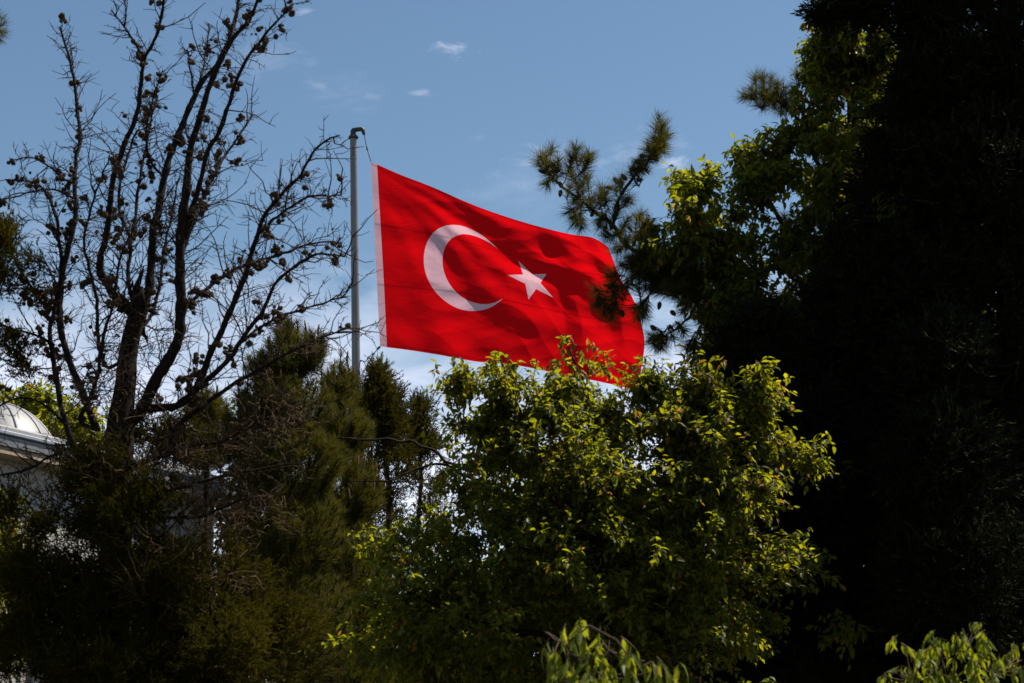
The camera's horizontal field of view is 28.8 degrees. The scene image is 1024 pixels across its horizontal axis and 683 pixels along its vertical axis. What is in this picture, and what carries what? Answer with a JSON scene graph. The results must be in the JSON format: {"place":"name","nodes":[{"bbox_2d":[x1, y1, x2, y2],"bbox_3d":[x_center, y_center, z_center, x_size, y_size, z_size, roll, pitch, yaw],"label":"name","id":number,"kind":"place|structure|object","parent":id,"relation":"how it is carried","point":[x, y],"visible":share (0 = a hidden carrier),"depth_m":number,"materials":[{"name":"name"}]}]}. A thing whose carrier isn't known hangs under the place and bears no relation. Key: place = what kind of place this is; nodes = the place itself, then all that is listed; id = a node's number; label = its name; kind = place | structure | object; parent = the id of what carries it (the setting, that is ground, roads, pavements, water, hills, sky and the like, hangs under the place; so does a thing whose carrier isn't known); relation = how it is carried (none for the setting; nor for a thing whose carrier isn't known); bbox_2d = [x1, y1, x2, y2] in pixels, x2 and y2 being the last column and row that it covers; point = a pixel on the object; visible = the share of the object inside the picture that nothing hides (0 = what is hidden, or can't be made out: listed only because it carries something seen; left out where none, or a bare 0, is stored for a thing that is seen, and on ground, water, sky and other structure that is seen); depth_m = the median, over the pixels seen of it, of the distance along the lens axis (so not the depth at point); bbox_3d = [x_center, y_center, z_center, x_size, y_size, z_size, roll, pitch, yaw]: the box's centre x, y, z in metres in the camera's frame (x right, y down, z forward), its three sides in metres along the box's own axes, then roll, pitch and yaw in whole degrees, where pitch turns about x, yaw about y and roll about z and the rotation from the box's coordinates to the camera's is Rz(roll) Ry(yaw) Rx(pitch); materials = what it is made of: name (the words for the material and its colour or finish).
{"place":"outdoors","nodes":[
{"label":"outdoors","id":0,"kind":"place"},
{"bbox_2d":[0,488,30,678],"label":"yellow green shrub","id":1,"kind":"object","parent":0,"point":[6,551],"visible":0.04,"depth_m":19.89,"materials":[{"name":"green plant"}]},
{"bbox_2d":[0,402,236,682],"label":"pavilion","id":2,"kind":"structure","parent":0,"point":[27,427],"depth_m":31.88,"materials":[{"name":"paint"}]},
{"bbox_2d":[18,659,41,682],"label":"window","id":3,"kind":"structure","parent":2,"relation":"in","point":[22,659],"depth_m":30.85,"materials":[{"name":"glass"}]},
{"bbox_2d":[171,380,280,602],"bbox_3d":[-3.240,3.648,22.756,1.584,6.638,1.741,-2,-13,0],"label":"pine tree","id":4,"kind":"object","parent":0,"point":[219,402],"visible":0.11,"depth_m":23.17,"materials":[{"name":"green plant"}]},
{"bbox_2d":[0,0,1022,680],"label":"sky","id":5,"kind":"structure","parent":0,"point":[454,98],"materials":[{"name":"blue"}]},
{"bbox_3d":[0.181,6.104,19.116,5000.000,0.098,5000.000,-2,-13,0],"label":"ground","id":6,"kind":"structure","parent":0,"visible":0},
{"bbox_2d":[0,9,10,47],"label":"pine tree","id":7,"kind":"object","parent":6,"relation":"on","point":[2,31],"visible":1,"depth_m":13.89,"materials":[{"name":"green plant"}]},
{"bbox_2d":[0,377,109,447],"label":"broadleaf tree","id":8,"kind":"object","parent":6,"relation":"on","point":[33,408],"visible":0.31,"depth_m":44.01,"materials":[{"name":"green plant"}]},
{"bbox_2d":[0,0,390,682],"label":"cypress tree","id":9,"kind":"object","parent":6,"relation":"on","point":[122,606],"visible":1,"depth_m":15.00,"materials":[{"name":"plant"}]},
{"bbox_2d":[201,315,363,682],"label":"pine tree","id":10,"kind":"object","parent":6,"relation":"on","point":[296,369],"visible":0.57,"depth_m":21.89,"materials":[{"name":"green plant"}]},
{"bbox_2d":[209,389,367,682],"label":"broadleaf tree","id":11,"kind":"object","parent":6,"relation":"on","point":[227,479],"depth_m":34.97,"materials":[{"name":"green plant"}]},
{"bbox_2d":[299,346,398,682],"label":"pine tree","id":12,"kind":"object","parent":6,"relation":"on","point":[364,502],"visible":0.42,"depth_m":23.87,"materials":[{"name":"green plant"}]},
{"bbox_2d":[348,127,380,466],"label":"flagpole","id":13,"kind":"object","parent":6,"relation":"on","point":[355,312],"visible":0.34,"depth_m":49.73,"materials":[{"name":"metal"}]},
{"bbox_2d":[371,162,644,387],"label":"flag","id":14,"kind":"object","parent":13,"relation":"attached to","point":[459,278],"visible":0.91,"depth_m":49.10,"materials":[{"name":"red fabric"}]},
{"bbox_2d":[352,349,430,670],"bbox_3d":[-1.732,3.941,26.853,1.411,7.818,1.645,-2,-13,0],"label":"juniper tree","id":15,"kind":"object","parent":6,"relation":"on","point":[382,397],"visible":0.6,"depth_m":27.21,"materials":[{"name":"green plant"}]},
{"bbox_2d":[375,385,454,681],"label":"juniper tree","id":16,"kind":"object","parent":6,"relation":"on","point":[422,405],"visible":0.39,"depth_m":28.23,"materials":[{"name":"green plant"}]},
{"bbox_2d":[323,453,727,682],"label":"broadleaf tree","id":17,"kind":"object","parent":6,"relation":"on","point":[563,653],"visible":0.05,"depth_m":28.72,"materials":[{"name":"green plant"}]},
{"bbox_2d":[297,333,846,682],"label":"broadleaf tree","id":18,"kind":"object","parent":6,"relation":"on","point":[685,418],"visible":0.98,"depth_m":16.68,"materials":[{"name":"green plant"}]},
{"bbox_2d":[541,618,688,682],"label":"sapling","id":19,"kind":"object","parent":6,"relation":"on","point":[627,662],"visible":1,"depth_m":7.91,"materials":[{"name":"green plant"}]},
{"bbox_2d":[527,62,879,408],"bbox_3d":[2.537,1.429,20.966,4.863,9.832,2.041,1,-13,-13],"label":"pine tree","id":20,"kind":"object","parent":6,"relation":"on","point":[679,282],"visible":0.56,"depth_m":20.93,"materials":[{"name":"green plant"}]},
{"bbox_2d":[631,21,911,671],"bbox_3d":[3.253,1.157,20.223,3.305,9.969,3.428,8,-16,-37],"label":"broadleaf tree","id":21,"kind":"object","parent":6,"relation":"on","point":[840,68],"visible":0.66,"depth_m":21.02,"materials":[{"name":"green plant"}]},
{"bbox_2d":[666,26,995,682],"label":"broadleaf tree","id":22,"kind":"object","parent":6,"relation":"on","point":[691,365],"depth_m":26.09,"materials":[{"name":"green plant"}]},
{"bbox_2d":[672,0,1023,682],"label":"cedar tree","id":23,"kind":"object","parent":6,"relation":"on","point":[935,367],"visible":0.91,"depth_m":19.00,"materials":[{"name":"green plant"}]},
{"bbox_2d":[877,622,1023,682],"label":"sapling","id":24,"kind":"object","parent":6,"relation":"on","point":[973,669],"visible":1,"depth_m":9.35,"materials":[{"name":"green plant"}]}
]}

